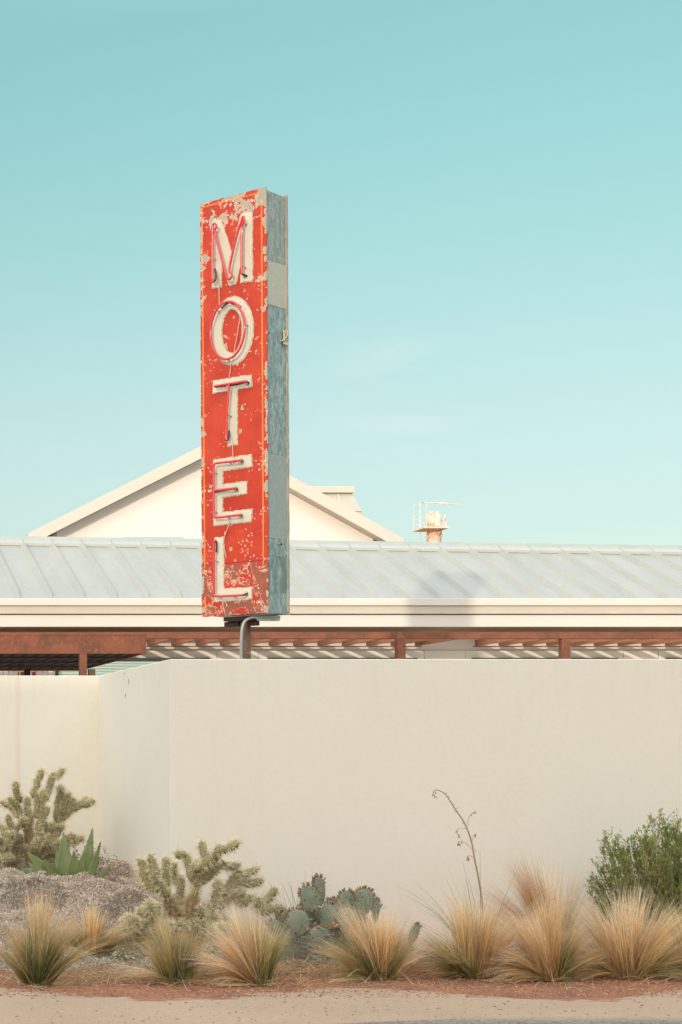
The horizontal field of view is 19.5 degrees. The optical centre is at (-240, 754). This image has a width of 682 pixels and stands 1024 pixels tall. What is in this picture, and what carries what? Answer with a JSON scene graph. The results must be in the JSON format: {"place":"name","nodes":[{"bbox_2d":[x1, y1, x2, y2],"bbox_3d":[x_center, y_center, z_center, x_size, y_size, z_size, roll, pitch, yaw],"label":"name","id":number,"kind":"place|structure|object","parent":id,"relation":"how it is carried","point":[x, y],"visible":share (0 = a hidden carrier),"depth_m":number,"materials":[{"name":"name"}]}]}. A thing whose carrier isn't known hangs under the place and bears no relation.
{"place":"outdoors","nodes":[
{"label":"outdoors","id":0,"kind":"place"},
{"bbox_2d":[26,446,402,540],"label":"gabled house","id":1,"kind":"structure","parent":0,"point":[164,500],"depth_m":32.28,"materials":[{"name":"paint"}]},
{"bbox_2d":[310,486,361,514],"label":"roof monitor building","id":2,"kind":"structure","parent":0,"point":[343,495],"depth_m":48.15,"materials":[{"name":"paint"}]},
{"bbox_2d":[0,874,681,1023],"bbox_3d":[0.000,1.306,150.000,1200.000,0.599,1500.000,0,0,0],"label":"ground","id":3,"kind":"structure","parent":0,"point":[138,1010],"depth_m":11.67,"materials":[{"name":"beige soil"}]},
{"bbox_2d":[0,764,98,867],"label":"cholla cactus","id":4,"kind":"object","parent":3,"relation":"on","point":[41,840],"visible":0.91,"depth_m":15.78,"materials":[{"name":"green plant"}]},
{"bbox_2d":[0,874,121,985],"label":"feather grass","id":5,"kind":"object","parent":3,"relation":"on","point":[35,954],"depth_m":12.36,"materials":[{"name":"beige plant"}]},
{"bbox_2d":[20,828,110,881],"bbox_3d":[2.538,0.904,14.966,0.755,0.578,0.248,0,0,0],"label":"agave","id":6,"kind":"object","parent":3,"relation":"on","point":[66,863],"visible":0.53,"depth_m":14.93,"materials":[{"name":"green plant"}]},
{"bbox_2d":[53,900,154,957],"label":"feather grass","id":7,"kind":"object","parent":3,"relation":"on","point":[91,928],"depth_m":13.23,"materials":[{"name":"beige plant"}]},
{"bbox_2d":[0,845,240,973],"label":"ground cover","id":8,"kind":"object","parent":3,"relation":"on","point":[9,876],"visible":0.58,"depth_m":14.29,"materials":[{"name":"grey stone"}]},
{"bbox_2d":[104,899,213,984],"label":"feather grass","id":9,"kind":"object","parent":3,"relation":"on","point":[169,949],"depth_m":12.47,"materials":[{"name":"beige plant"}]},
{"bbox_2d":[116,836,286,957],"bbox_3d":[3.324,1.082,13.352,1.362,0.990,0.633,0,0,0],"label":"cholla cactus","id":10,"kind":"object","parent":3,"relation":"on","point":[182,908],"visible":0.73,"depth_m":13.35,"materials":[{"name":"plant"}]},
{"bbox_2d":[165,890,306,986],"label":"feather grass","id":11,"kind":"object","parent":3,"relation":"on","point":[251,954],"depth_m":12.37,"materials":[{"name":"beige plant"}]},
{"bbox_2d":[239,870,305,928],"bbox_3d":[3.807,1.206,13.526,0.541,0.685,0.643,0,0,0],"label":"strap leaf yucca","id":12,"kind":"object","parent":3,"relation":"on","point":[277,901],"visible":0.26,"depth_m":13.50,"materials":[{"name":"green plant"}]},
{"bbox_2d":[0,659,681,952],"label":"boundary wall","id":13,"kind":"structure","parent":3,"relation":"on","point":[338,772],"depth_m":14.00,"materials":[{"name":"paint"}]},
{"bbox_2d":[0,536,681,675],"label":"motel building","id":14,"kind":"structure","parent":3,"relation":"on","point":[99,584],"depth_m":24.28,"materials":[{"name":"metal"}]},
{"bbox_2d":[267,658,417,658],"bbox_3d":[7.853,-0.324,24.264,2.023,1.948,0.028,0,0,0],"label":"window","id":15,"kind":"structure","parent":14,"relation":"in","point":[267,658],"depth_m":24.25,"materials":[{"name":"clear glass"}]},
{"bbox_2d":[472,658,617,658],"bbox_3d":[10.589,-0.324,24.264,1.969,1.948,0.028,0,0,0],"label":"window","id":16,"kind":"structure","parent":14,"relation":"in","point":[472,658],"depth_m":24.25,"materials":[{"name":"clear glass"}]},
{"bbox_2d":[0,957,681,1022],"bbox_3d":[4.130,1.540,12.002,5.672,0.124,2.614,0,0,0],"label":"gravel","id":17,"kind":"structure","parent":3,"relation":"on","point":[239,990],"depth_m":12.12,"materials":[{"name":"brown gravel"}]},
{"bbox_2d":[0,933,681,993],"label":"dry straw","id":18,"kind":"object","parent":3,"relation":"on","point":[288,968],"visible":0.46,"depth_m":12.64,"materials":[{"name":"brown plant"}]},
{"bbox_2d":[263,872,423,967],"bbox_3d":[4.333,1.287,13.245,1.277,0.863,0.543,0,0,0],"label":"prickly pear","id":19,"kind":"object","parent":3,"relation":"on","point":[305,916],"visible":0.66,"depth_m":13.26,"materials":[{"name":"green plant"}]},
{"bbox_2d":[298,890,438,981],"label":"feather grass","id":20,"kind":"object","parent":3,"relation":"on","point":[382,954],"depth_m":12.61,"materials":[{"name":"beige plant"}]},
{"bbox_2d":[405,881,555,978],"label":"feather grass","id":21,"kind":"object","parent":3,"relation":"on","point":[467,954],"depth_m":12.71,"materials":[{"name":"beige plant"}]},
{"bbox_2d":[392,789,578,956],"bbox_3d":[5.269,0.913,13.162,1.572,1.309,0.686,0,0,4],"label":"strap leaf yucca","id":22,"kind":"object","parent":3,"relation":"on","point":[476,868],"visible":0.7,"depth_m":13.15,"materials":[{"name":"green plant"}]},
{"bbox_2d":[458,875,618,982],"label":"feather grass","id":23,"kind":"object","parent":3,"relation":"on","point":[546,947],"depth_m":12.56,"materials":[{"name":"beige plant"}]},
{"bbox_2d":[585,807,681,945],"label":"desert shrub","id":24,"kind":"object","parent":3,"relation":"on","point":[665,879],"visible":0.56,"depth_m":13.27,"materials":[{"name":"green plant"}]},
{"bbox_2d":[0,0,681,544],"label":"sky","id":25,"kind":"structure","parent":0,"point":[485,196],"materials":[{"name":"blue"}]},
{"bbox_2d":[412,501,464,541],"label":"rusty tower","id":26,"kind":"structure","parent":0,"point":[434,527],"depth_m":69.79,"materials":[{"name":"metal"}]},
{"bbox_2d":[342,1016,681,1023],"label":"road","id":27,"kind":"structure","parent":0,"point":[578,1020],"depth_m":10.76,"materials":[{"name":"grey asphalt"}]},
{"bbox_2d":[456,829,608,949],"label":"feather grass","id":28,"kind":"object","parent":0,"point":[528,889],"depth_m":13.27,"materials":[{"name":"beige plant"}]},
{"bbox_2d":[518,868,681,981],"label":"feather grass","id":29,"kind":"object","parent":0,"point":[628,940],"depth_m":12.64,"materials":[{"name":"beige plant"}]},
{"bbox_2d":[638,886,681,979],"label":"feather grass","id":30,"kind":"object","parent":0,"point":[679,969],"depth_m":12.84,"materials":[{"name":"beige plant"}]},
{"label":"courtyard paving","id":31,"kind":"structure","parent":0,"visible":0},
{"bbox_2d":[0,633,146,675],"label":"steel canopy","id":32,"kind":"object","parent":31,"relation":"on","point":[27,653],"visible":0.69,"depth_m":18.50,"materials":[{"name":"brown metal"}]},
{"bbox_2d":[55,658,200,675],"bbox_3d":[4.777,0.179,23.210,1.934,2.841,0.080,0,0,0],"label":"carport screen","id":33,"kind":"object","parent":31,"relation":"on","point":[128,663],"visible":0.09,"depth_m":23.19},
{"bbox_2d":[200,187,289,658],"bbox_3d":[4.247,-1.550,15.835,0.430,6.700,0.706,0,0,-42],"label":"motel sign","id":34,"kind":"object","parent":31,"relation":"on","point":[245,513],"visible":0.98,"depth_m":15.70,"materials":[{"name":"red metal"}]},
{"bbox_2d":[0,632,681,658],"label":"pergola","id":35,"kind":"object","parent":31,"relation":"on","point":[565,642],"visible":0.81,"depth_m":22.60,"materials":[{"name":"metal"}]},
{"bbox_2d":[2,671,53,675],"bbox_3d":[0.886,-0.608,23.020,5.772,1.016,0.040,0,0,0],"label":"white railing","id":36,"kind":"object","parent":35,"relation":"attached to","point":[30,673],"depth_m":23.01,"materials":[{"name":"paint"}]}
]}

